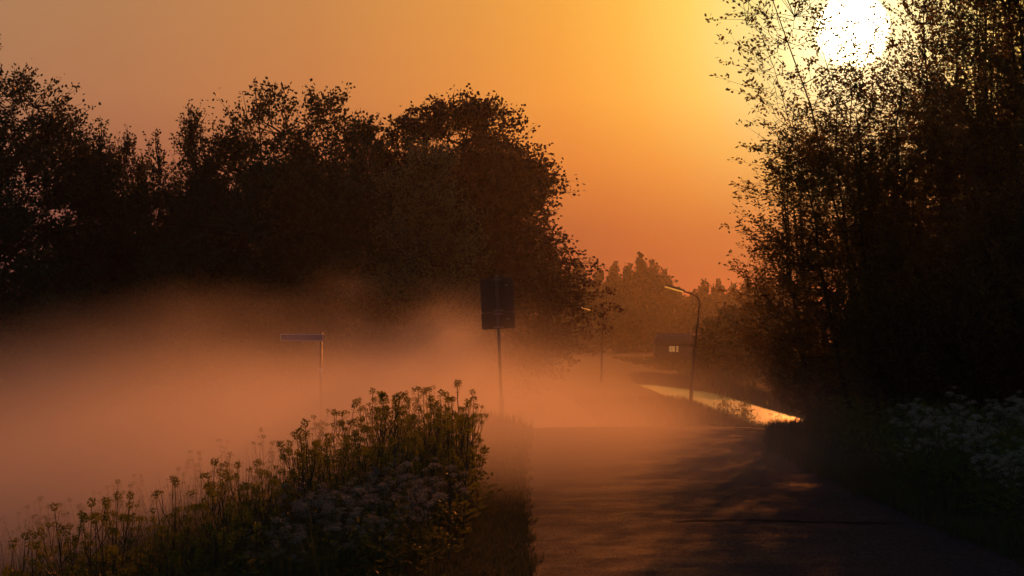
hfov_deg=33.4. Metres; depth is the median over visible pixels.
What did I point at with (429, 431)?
rapeseed plant
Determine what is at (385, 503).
cow parsley
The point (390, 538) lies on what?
cow parsley
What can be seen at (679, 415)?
canal grass
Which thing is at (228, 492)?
rapeseed plant
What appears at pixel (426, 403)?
rapeseed plant
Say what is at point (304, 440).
rapeseed plant
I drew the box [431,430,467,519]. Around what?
rapeseed plant
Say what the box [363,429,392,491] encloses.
rapeseed plant
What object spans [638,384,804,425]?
water
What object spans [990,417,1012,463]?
cow parsley
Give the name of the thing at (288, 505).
rapeseed plant
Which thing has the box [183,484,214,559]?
rapeseed plant
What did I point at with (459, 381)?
rapeseed plant
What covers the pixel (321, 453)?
rapeseed plant
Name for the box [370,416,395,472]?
rapeseed plant
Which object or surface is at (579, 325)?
bush
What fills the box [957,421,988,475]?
cow parsley
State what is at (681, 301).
poplar
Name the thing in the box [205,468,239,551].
rapeseed plant
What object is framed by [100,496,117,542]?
rapeseed plant
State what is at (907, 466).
cow parsley
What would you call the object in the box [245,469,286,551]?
rapeseed plant
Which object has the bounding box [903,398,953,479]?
cow parsley
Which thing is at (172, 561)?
rapeseed plant
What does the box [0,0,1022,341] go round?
sky
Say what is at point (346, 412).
rapeseed plant
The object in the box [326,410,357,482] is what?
rapeseed plant
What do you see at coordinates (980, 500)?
cow parsley
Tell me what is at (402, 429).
rapeseed plant
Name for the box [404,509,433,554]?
cow parsley
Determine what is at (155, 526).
rapeseed plant
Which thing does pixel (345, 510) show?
cow parsley
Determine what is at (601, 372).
street lamp
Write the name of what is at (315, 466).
rapeseed plant
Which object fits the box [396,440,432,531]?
rapeseed plant
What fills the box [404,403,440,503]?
rapeseed plant
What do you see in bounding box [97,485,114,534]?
rapeseed plant
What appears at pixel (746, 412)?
weed plant
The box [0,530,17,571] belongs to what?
rapeseed plant
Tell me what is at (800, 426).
thicket grass
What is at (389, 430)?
rapeseed plant
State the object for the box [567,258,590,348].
poplar
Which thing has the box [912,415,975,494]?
cow parsley
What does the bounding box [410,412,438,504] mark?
rapeseed plant
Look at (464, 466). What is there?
rapeseed plant
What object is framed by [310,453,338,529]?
rapeseed plant
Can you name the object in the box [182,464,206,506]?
rapeseed plant
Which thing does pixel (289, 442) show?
rapeseed plant
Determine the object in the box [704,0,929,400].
leaning willow
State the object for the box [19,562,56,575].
rapeseed plant
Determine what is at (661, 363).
pasture grass
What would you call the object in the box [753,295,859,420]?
shrub
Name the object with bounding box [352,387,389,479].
rapeseed plant
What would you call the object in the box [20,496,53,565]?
rapeseed plant
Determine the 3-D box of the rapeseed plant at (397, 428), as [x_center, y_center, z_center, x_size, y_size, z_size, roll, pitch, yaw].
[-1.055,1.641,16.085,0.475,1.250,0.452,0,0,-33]
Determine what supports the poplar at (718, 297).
on the ground at (56, 461)
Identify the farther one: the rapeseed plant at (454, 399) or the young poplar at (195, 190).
the young poplar at (195, 190)
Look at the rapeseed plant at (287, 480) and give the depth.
15.30 m
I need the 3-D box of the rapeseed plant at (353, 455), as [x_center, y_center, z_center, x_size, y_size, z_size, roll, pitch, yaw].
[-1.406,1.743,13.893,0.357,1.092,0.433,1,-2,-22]
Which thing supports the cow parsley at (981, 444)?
on the ground at (56, 461)
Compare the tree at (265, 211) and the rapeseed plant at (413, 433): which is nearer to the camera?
the rapeseed plant at (413, 433)
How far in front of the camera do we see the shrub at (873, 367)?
24.88 m
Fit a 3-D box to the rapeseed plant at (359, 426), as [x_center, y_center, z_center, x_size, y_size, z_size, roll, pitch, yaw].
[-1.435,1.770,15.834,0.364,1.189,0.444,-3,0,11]
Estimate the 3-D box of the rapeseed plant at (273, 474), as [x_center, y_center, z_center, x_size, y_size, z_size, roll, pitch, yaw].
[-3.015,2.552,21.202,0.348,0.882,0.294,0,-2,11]
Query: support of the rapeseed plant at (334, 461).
on the ground at (56, 461)
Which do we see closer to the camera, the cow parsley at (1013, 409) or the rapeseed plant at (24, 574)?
the rapeseed plant at (24, 574)
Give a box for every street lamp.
[581,306,603,381]
[664,285,699,404]
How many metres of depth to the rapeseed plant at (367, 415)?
17.52 m
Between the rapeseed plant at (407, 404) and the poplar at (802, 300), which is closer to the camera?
the rapeseed plant at (407, 404)
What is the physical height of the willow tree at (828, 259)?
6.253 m
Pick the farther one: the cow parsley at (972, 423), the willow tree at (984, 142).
the willow tree at (984, 142)
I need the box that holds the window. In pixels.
[669,346,674,351]
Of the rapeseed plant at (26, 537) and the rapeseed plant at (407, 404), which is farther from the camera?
the rapeseed plant at (407, 404)
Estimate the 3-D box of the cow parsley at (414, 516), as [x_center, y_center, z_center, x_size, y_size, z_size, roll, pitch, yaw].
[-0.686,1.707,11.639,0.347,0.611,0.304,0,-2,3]
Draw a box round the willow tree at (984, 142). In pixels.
[882,0,1023,417]
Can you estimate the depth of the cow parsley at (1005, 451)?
15.81 m
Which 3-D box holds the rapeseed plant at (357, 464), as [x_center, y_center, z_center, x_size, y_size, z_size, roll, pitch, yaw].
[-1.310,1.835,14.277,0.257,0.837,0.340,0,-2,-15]
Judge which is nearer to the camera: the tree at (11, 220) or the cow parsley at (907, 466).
the cow parsley at (907, 466)
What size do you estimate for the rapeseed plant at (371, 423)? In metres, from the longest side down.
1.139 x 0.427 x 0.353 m
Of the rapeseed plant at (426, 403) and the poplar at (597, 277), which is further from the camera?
the poplar at (597, 277)
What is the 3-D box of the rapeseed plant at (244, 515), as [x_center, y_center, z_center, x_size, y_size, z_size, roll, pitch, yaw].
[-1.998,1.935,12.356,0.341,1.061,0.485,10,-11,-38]
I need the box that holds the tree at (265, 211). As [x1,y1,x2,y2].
[197,152,406,423]
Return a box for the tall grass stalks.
[0,388,476,575]
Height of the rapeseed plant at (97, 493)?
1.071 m
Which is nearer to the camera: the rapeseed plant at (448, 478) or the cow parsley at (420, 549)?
the cow parsley at (420, 549)
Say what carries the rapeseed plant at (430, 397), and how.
on the ground at (56, 461)
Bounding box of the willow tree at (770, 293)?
[716,107,904,419]
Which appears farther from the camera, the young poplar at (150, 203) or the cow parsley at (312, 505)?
the young poplar at (150, 203)
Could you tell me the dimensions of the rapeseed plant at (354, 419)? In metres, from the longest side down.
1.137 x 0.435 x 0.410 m
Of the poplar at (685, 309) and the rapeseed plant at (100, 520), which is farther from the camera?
the poplar at (685, 309)
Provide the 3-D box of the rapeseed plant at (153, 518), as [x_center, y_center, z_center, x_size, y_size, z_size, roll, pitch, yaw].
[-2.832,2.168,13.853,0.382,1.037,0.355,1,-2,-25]
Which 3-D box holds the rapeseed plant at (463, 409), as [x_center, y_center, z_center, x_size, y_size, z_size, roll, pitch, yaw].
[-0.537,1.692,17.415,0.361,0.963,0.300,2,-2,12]
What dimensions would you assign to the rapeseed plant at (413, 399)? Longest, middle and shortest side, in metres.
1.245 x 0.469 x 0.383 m
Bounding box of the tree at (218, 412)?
[159,229,324,420]
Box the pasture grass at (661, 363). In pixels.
[613,355,860,413]
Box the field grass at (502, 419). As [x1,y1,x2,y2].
[297,407,533,477]
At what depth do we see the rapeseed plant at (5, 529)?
25.18 m
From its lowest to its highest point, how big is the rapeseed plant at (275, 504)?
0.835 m
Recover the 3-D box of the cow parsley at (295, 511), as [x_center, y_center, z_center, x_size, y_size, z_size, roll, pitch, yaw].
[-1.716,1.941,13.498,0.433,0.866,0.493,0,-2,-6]
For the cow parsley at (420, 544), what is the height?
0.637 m
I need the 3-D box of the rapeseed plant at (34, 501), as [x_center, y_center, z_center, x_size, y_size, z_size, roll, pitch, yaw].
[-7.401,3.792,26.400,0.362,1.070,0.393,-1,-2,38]
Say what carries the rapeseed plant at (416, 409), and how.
on the ground at (56, 461)
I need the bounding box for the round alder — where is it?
[254,78,401,381]
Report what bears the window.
in the farmhouse
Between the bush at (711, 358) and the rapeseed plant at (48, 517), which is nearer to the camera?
the rapeseed plant at (48, 517)
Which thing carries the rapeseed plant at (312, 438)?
on the ground at (56, 461)
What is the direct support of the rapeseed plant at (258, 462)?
on the ground at (56, 461)
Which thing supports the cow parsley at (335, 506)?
on the ground at (56, 461)
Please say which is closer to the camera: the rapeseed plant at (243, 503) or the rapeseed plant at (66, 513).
the rapeseed plant at (243, 503)
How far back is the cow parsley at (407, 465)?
12.86 m
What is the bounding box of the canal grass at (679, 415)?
[574,393,762,427]
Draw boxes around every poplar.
[43,132,123,416]
[52,119,150,417]
[87,125,159,416]
[102,144,137,413]
[105,128,182,416]
[114,147,158,414]
[147,125,240,417]
[148,173,179,411]
[150,99,217,415]
[198,136,242,323]
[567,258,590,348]
[585,264,613,333]
[603,261,622,349]
[616,262,634,304]
[624,251,659,348]
[646,258,659,291]
[653,267,684,332]
[676,286,685,319]
[679,291,694,332]
[687,278,716,329]
[709,278,727,306]
[721,281,744,305]
[740,280,751,300]
[750,272,774,301]
[773,269,792,307]
[796,277,817,339]
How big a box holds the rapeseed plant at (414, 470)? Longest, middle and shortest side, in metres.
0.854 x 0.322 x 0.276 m
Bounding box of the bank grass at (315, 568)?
[0,424,434,575]
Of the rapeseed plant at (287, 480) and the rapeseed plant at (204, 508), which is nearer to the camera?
the rapeseed plant at (204, 508)
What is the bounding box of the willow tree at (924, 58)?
[804,0,1023,387]
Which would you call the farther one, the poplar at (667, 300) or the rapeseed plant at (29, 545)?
the poplar at (667, 300)
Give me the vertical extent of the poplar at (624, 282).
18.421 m
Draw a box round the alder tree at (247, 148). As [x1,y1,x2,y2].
[165,77,352,385]
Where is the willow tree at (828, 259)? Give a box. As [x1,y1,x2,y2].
[708,41,1023,422]
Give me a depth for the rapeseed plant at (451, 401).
15.82 m
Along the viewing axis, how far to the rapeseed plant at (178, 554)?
12.66 m
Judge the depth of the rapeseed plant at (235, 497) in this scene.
15.30 m
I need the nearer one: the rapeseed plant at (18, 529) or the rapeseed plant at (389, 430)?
the rapeseed plant at (389, 430)
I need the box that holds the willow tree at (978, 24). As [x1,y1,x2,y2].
[827,0,1023,409]
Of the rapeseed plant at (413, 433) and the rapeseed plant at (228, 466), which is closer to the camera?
the rapeseed plant at (413, 433)
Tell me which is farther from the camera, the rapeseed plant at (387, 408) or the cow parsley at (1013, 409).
the cow parsley at (1013, 409)
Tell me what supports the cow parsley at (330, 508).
on the ground at (56, 461)
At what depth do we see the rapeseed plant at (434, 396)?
26.46 m
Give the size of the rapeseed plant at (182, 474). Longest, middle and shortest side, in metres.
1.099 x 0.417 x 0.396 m
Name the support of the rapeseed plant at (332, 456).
on the ground at (56, 461)
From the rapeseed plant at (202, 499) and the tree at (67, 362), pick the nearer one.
the rapeseed plant at (202, 499)
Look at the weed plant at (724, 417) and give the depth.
51.95 m
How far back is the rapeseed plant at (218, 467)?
26.04 m
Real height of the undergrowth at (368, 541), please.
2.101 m
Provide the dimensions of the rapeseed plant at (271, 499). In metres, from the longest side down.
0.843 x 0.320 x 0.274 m
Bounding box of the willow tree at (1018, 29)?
[934,3,1023,410]
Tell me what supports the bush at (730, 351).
on the ground at (56, 461)
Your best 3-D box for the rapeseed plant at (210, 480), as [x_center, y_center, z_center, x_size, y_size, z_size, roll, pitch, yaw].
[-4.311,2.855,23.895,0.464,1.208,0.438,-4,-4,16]
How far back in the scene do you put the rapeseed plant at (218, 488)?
13.93 m
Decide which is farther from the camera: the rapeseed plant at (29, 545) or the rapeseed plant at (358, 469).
the rapeseed plant at (358, 469)
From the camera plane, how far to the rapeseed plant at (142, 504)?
24.71 m
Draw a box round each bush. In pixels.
[530,301,591,352]
[566,300,617,352]
[684,301,726,332]
[690,302,750,370]
[691,315,725,370]
[715,299,787,371]
[726,299,747,306]
[763,299,794,339]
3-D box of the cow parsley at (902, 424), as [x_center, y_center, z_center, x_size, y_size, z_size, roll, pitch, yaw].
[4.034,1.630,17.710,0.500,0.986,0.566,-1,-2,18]
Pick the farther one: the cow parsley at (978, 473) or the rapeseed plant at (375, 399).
the rapeseed plant at (375, 399)
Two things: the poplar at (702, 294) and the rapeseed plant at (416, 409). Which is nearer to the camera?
the rapeseed plant at (416, 409)
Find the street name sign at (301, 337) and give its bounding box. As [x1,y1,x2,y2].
[280,332,322,459]
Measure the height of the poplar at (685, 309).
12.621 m
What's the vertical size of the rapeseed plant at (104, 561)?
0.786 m
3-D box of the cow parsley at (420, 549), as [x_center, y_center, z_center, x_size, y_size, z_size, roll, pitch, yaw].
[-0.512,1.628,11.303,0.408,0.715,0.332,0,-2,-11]
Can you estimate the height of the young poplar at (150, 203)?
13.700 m
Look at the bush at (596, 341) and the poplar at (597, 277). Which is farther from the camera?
the poplar at (597, 277)
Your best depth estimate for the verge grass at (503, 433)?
14.56 m
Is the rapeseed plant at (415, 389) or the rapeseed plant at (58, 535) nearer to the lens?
the rapeseed plant at (58, 535)
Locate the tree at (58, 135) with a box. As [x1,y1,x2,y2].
[0,34,130,377]
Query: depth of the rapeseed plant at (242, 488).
13.88 m
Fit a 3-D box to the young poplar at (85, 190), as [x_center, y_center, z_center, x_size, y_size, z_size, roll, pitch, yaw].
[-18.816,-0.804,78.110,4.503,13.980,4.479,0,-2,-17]
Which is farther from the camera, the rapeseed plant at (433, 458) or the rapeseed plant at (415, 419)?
the rapeseed plant at (415, 419)
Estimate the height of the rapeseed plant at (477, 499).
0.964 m
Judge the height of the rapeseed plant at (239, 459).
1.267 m
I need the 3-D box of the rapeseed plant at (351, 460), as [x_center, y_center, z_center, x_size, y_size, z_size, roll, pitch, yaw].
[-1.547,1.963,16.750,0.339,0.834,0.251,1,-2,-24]
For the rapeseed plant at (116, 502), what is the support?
on the ground at (56, 461)
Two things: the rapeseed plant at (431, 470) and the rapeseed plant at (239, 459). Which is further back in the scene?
the rapeseed plant at (239, 459)
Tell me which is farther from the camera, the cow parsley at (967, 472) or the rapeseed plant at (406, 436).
the cow parsley at (967, 472)
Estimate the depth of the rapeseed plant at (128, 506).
20.35 m
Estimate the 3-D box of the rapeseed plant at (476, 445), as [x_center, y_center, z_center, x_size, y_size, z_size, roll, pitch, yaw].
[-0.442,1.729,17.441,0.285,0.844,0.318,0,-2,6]
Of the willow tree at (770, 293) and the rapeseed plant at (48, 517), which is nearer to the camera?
the rapeseed plant at (48, 517)
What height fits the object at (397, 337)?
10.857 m
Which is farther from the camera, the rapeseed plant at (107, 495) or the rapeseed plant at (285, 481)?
the rapeseed plant at (107, 495)
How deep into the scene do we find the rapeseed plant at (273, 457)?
25.00 m
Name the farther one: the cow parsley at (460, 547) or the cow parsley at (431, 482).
the cow parsley at (431, 482)
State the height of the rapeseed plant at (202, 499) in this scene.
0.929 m
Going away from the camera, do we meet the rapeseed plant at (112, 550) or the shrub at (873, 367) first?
the rapeseed plant at (112, 550)
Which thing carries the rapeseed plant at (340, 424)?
on the ground at (56, 461)
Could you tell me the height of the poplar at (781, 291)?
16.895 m
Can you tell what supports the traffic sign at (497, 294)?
on the ground at (56, 461)
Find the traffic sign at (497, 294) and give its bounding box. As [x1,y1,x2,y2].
[480,275,514,413]
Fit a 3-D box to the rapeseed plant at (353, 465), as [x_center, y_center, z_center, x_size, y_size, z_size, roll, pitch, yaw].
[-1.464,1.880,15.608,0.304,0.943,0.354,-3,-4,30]
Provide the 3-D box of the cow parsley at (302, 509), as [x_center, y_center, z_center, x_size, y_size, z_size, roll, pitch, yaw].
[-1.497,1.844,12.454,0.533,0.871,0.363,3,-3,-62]
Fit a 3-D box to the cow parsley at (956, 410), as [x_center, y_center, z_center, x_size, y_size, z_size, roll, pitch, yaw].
[4.585,1.513,17.376,0.584,1.033,0.507,-1,-2,29]
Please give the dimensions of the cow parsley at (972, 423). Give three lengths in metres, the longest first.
0.909 x 0.498 x 0.482 m
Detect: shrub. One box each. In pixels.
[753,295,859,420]
[791,217,959,412]
[812,214,1016,428]
[861,168,1023,431]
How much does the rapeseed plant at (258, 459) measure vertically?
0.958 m
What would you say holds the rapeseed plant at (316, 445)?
on the ground at (56, 461)
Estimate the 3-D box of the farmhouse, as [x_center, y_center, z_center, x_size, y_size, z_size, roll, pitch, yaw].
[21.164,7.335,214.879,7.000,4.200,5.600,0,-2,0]
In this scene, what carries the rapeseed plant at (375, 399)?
on the ground at (56, 461)
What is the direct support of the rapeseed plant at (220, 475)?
on the ground at (56, 461)
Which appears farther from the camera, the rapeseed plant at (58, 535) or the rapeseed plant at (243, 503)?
the rapeseed plant at (243, 503)
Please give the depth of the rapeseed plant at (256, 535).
12.05 m
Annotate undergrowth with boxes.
[16,456,437,575]
[807,389,1023,514]
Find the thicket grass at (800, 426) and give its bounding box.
[740,410,1023,557]
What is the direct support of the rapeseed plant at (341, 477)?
on the ground at (56, 461)
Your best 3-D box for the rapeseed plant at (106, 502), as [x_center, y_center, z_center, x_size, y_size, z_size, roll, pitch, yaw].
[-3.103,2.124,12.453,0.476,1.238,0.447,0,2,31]
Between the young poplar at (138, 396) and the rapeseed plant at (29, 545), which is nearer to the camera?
the rapeseed plant at (29, 545)
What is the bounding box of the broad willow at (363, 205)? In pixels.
[259,123,454,420]
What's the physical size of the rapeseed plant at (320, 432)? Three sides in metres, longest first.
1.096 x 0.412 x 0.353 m
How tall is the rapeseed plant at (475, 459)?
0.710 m
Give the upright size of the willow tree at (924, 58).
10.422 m
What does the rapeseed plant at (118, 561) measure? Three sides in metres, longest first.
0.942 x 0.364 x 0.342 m
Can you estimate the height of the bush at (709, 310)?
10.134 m
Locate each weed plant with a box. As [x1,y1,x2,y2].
[718,400,730,426]
[733,398,746,426]
[742,401,751,423]
[746,411,755,426]
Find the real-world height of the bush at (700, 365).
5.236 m
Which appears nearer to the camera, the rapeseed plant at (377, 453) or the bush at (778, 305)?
the rapeseed plant at (377, 453)
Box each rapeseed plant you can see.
[0,515,9,566]
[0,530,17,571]
[2,537,31,575]
[8,512,30,559]
[8,529,50,575]
[15,552,45,575]
[17,540,42,575]
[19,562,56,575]
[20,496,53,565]
[23,499,44,549]
[31,502,86,575]
[31,514,62,573]
[33,526,74,575]
[36,502,67,568]
[37,505,63,555]
[53,523,97,575]
[62,496,118,575]
[64,553,90,575]
[65,497,91,555]
[75,514,119,575]
[77,512,129,575]
[87,490,140,575]
[88,546,111,575]
[92,490,106,528]
[93,479,130,547]
[94,501,111,545]
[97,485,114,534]
[99,527,136,575]
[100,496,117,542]
[103,491,149,575]
[104,515,145,574]
[106,485,124,522]
[109,483,133,530]
[118,483,140,553]
[131,474,154,531]
[140,491,178,574]
[147,524,184,575]
[148,523,178,573]
[153,476,195,572]
[159,506,193,567]
[163,465,189,512]
[164,513,202,575]
[167,467,185,512]
[177,460,201,506]
[179,458,230,563]
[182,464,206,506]
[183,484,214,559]
[188,449,217,509]
[190,480,236,575]
[190,488,235,574]
[199,472,254,564]
[199,497,233,570]
[201,516,225,570]
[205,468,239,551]
[210,450,231,490]
[210,462,233,505]
[214,452,241,503]
[215,438,243,489]
[218,454,234,498]
[218,483,264,575]
[219,461,261,548]
[223,476,251,531]
[227,466,264,560]
[228,478,278,575]
[231,489,258,557]
[236,460,275,552]
[245,468,282,564]
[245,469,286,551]
[250,458,271,498]
[251,428,277,483]
[258,476,288,530]
[261,478,284,538]
[262,458,282,498]
[264,453,296,525]
[266,441,285,477]
[271,455,304,543]
[275,435,319,507]
[276,427,330,563]
[279,456,320,529]
[280,418,329,522]
[283,441,328,543]
[286,429,333,517]
[287,443,314,488]
[291,426,311,471]
[296,431,331,483]
[303,419,324,448]
[305,426,323,479]
[306,409,338,480]
[307,439,333,516]
[308,439,333,524]
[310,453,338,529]
[313,442,342,509]
[314,433,356,541]
[315,410,349,478]
[317,437,340,490]
[318,436,361,518]
[319,439,360,505]
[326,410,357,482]
[330,401,368,482]
[334,416,369,476]
[336,416,376,488]
[337,443,367,494]
[343,457,369,531]
[345,447,366,484]
[346,391,407,538]
[347,425,384,507]
[351,452,374,493]
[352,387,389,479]
[357,404,409,536]
[359,397,388,454]
[359,405,373,445]
[362,412,404,525]
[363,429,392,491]
[365,391,403,454]
[368,414,415,493]
[369,391,420,543]
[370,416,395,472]
[375,411,407,487]
[375,415,421,525]
[378,398,419,500]
[382,438,416,545]
[388,403,413,486]
[395,424,433,521]
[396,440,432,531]
[399,420,433,484]
[400,441,429,520]
[404,386,442,490]
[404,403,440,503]
[405,386,424,417]
[405,403,446,509]
[407,397,422,431]
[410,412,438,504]
[411,402,423,434]
[412,410,453,518]
[415,388,433,432]
[419,413,454,520]
[421,386,465,494]
[424,405,460,488]
[425,393,472,514]
[426,425,450,511]
[428,385,447,413]
[428,410,464,536]
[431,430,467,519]
[435,396,464,491]
[436,396,478,506]
[436,426,469,528]
[438,441,465,501]
[439,423,477,530]
[442,379,479,476]
[442,398,483,520]
[445,400,493,537]
[449,408,475,460]
[449,412,479,498]
[449,427,474,516]
[452,396,487,504]
[455,422,480,490]
[460,414,502,510]
[467,432,496,495]
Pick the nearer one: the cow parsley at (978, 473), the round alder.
the cow parsley at (978, 473)
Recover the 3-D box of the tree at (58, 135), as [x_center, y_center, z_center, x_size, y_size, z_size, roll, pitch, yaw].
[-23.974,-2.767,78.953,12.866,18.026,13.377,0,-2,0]
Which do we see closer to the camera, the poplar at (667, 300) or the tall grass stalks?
the tall grass stalks
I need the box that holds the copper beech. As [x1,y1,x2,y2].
[338,83,629,408]
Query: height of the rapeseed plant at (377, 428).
1.256 m
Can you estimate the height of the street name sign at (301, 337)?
3.241 m
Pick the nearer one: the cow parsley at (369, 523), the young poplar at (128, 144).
the cow parsley at (369, 523)
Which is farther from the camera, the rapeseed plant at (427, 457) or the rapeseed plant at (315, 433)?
the rapeseed plant at (315, 433)
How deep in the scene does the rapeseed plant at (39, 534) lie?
12.87 m
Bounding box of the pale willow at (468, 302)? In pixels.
[329,130,510,423]
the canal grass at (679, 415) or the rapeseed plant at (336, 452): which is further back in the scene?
the canal grass at (679, 415)
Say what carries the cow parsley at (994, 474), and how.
on the ground at (56, 461)
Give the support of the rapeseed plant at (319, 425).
on the ground at (56, 461)
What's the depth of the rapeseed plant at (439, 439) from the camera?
14.97 m
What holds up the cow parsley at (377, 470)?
on the ground at (56, 461)
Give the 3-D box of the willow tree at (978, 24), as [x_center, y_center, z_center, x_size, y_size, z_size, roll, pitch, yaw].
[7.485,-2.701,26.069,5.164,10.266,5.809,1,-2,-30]
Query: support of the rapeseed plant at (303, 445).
on the ground at (56, 461)
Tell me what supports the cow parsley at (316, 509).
on the ground at (56, 461)
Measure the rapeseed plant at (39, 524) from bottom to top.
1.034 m
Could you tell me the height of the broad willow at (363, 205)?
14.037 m
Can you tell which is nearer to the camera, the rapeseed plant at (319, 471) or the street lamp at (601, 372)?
the rapeseed plant at (319, 471)
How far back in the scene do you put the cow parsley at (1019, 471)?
15.30 m
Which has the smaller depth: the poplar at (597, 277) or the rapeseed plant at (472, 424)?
the rapeseed plant at (472, 424)
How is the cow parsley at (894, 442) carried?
on the ground at (56, 461)
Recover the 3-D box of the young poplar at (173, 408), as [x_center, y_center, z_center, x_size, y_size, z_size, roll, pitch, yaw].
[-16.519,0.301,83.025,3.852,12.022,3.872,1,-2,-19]
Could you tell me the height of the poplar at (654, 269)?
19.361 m
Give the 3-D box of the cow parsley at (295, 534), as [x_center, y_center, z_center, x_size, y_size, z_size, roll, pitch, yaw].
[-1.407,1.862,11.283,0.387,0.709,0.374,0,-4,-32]
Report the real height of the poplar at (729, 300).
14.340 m
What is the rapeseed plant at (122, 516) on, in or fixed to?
on the ground at (56, 461)
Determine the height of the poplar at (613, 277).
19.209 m
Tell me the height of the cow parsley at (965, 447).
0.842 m
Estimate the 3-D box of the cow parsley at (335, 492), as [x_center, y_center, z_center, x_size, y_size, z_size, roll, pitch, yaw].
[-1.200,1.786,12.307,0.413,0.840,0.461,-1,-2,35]
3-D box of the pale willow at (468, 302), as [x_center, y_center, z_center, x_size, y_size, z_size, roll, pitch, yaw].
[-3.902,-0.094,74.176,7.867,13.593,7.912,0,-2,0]
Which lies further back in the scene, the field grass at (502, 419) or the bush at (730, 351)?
the bush at (730, 351)
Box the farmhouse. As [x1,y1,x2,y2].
[651,330,701,359]
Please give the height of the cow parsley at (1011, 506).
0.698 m
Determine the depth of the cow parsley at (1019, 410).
16.20 m
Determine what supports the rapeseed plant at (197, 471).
on the ground at (56, 461)
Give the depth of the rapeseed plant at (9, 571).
11.87 m
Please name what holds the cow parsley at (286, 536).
on the ground at (56, 461)
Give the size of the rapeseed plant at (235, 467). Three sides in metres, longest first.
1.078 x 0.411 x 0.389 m
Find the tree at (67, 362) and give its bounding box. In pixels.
[0,223,132,420]
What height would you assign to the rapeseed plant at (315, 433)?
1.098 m
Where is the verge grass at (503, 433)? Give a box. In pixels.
[362,416,544,575]
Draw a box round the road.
[475,373,1023,575]
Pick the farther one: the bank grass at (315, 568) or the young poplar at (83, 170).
the young poplar at (83, 170)
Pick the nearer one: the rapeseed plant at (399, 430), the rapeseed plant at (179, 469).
the rapeseed plant at (399, 430)
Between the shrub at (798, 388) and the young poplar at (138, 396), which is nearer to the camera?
the shrub at (798, 388)
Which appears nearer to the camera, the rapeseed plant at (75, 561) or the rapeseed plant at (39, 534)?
the rapeseed plant at (75, 561)
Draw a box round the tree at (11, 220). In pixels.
[0,181,56,422]
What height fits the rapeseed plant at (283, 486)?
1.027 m
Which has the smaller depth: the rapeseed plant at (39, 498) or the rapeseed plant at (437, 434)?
the rapeseed plant at (437, 434)
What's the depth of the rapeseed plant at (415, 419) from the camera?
19.08 m
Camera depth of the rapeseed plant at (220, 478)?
21.55 m
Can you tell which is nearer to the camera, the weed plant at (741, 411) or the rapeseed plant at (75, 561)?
the rapeseed plant at (75, 561)
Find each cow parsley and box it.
[258,513,302,575]
[270,516,322,575]
[274,478,316,533]
[274,481,330,564]
[292,498,329,560]
[293,490,329,555]
[302,489,332,555]
[311,476,363,574]
[311,487,367,575]
[313,512,365,575]
[320,481,373,565]
[322,494,352,533]
[343,493,398,573]
[346,472,395,558]
[348,517,396,575]
[355,484,395,544]
[355,510,402,575]
[358,475,409,567]
[369,454,417,545]
[376,456,439,549]
[385,473,442,560]
[392,492,436,570]
[395,487,438,564]
[403,480,464,575]
[404,475,448,533]
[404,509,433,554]
[414,457,476,562]
[414,482,442,542]
[877,398,925,482]
[889,435,927,484]
[890,408,939,473]
[893,408,950,495]
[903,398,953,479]
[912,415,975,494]
[922,428,948,484]
[929,405,989,488]
[930,386,980,480]
[946,414,988,492]
[946,432,992,507]
[956,405,1010,488]
[956,453,1001,517]
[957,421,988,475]
[962,427,1002,512]
[968,450,1012,523]
[969,422,992,472]
[981,451,1017,515]
[983,398,1021,481]
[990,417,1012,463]
[991,390,1023,455]
[994,451,1023,528]
[999,450,1023,510]
[1003,398,1023,481]
[1003,415,1023,482]
[1005,443,1023,496]
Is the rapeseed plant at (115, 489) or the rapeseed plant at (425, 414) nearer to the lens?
the rapeseed plant at (425, 414)
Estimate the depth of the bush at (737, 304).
320.65 m
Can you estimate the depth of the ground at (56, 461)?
55.96 m
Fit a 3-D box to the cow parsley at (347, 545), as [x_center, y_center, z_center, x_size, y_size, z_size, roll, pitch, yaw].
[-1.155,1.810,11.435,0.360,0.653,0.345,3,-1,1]
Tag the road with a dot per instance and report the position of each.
(667, 501)
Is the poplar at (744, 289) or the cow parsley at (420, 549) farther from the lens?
the poplar at (744, 289)
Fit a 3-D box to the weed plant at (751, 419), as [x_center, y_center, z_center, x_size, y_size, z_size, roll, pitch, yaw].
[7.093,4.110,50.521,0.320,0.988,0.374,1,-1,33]
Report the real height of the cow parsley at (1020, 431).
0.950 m
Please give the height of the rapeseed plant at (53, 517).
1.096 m
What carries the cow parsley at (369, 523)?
on the ground at (56, 461)
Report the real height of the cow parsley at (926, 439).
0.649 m
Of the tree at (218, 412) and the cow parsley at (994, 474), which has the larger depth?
the tree at (218, 412)
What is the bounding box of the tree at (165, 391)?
[109,181,295,419]
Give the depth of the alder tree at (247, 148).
79.21 m
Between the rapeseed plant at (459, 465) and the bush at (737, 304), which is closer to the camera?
the rapeseed plant at (459, 465)
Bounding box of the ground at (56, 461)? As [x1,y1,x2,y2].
[0,348,1023,575]
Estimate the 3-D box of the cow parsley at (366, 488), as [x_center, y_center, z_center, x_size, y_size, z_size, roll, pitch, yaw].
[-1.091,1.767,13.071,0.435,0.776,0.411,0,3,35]
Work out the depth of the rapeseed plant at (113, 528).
12.14 m
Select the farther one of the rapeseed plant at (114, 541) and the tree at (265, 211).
the tree at (265, 211)
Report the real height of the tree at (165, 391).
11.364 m

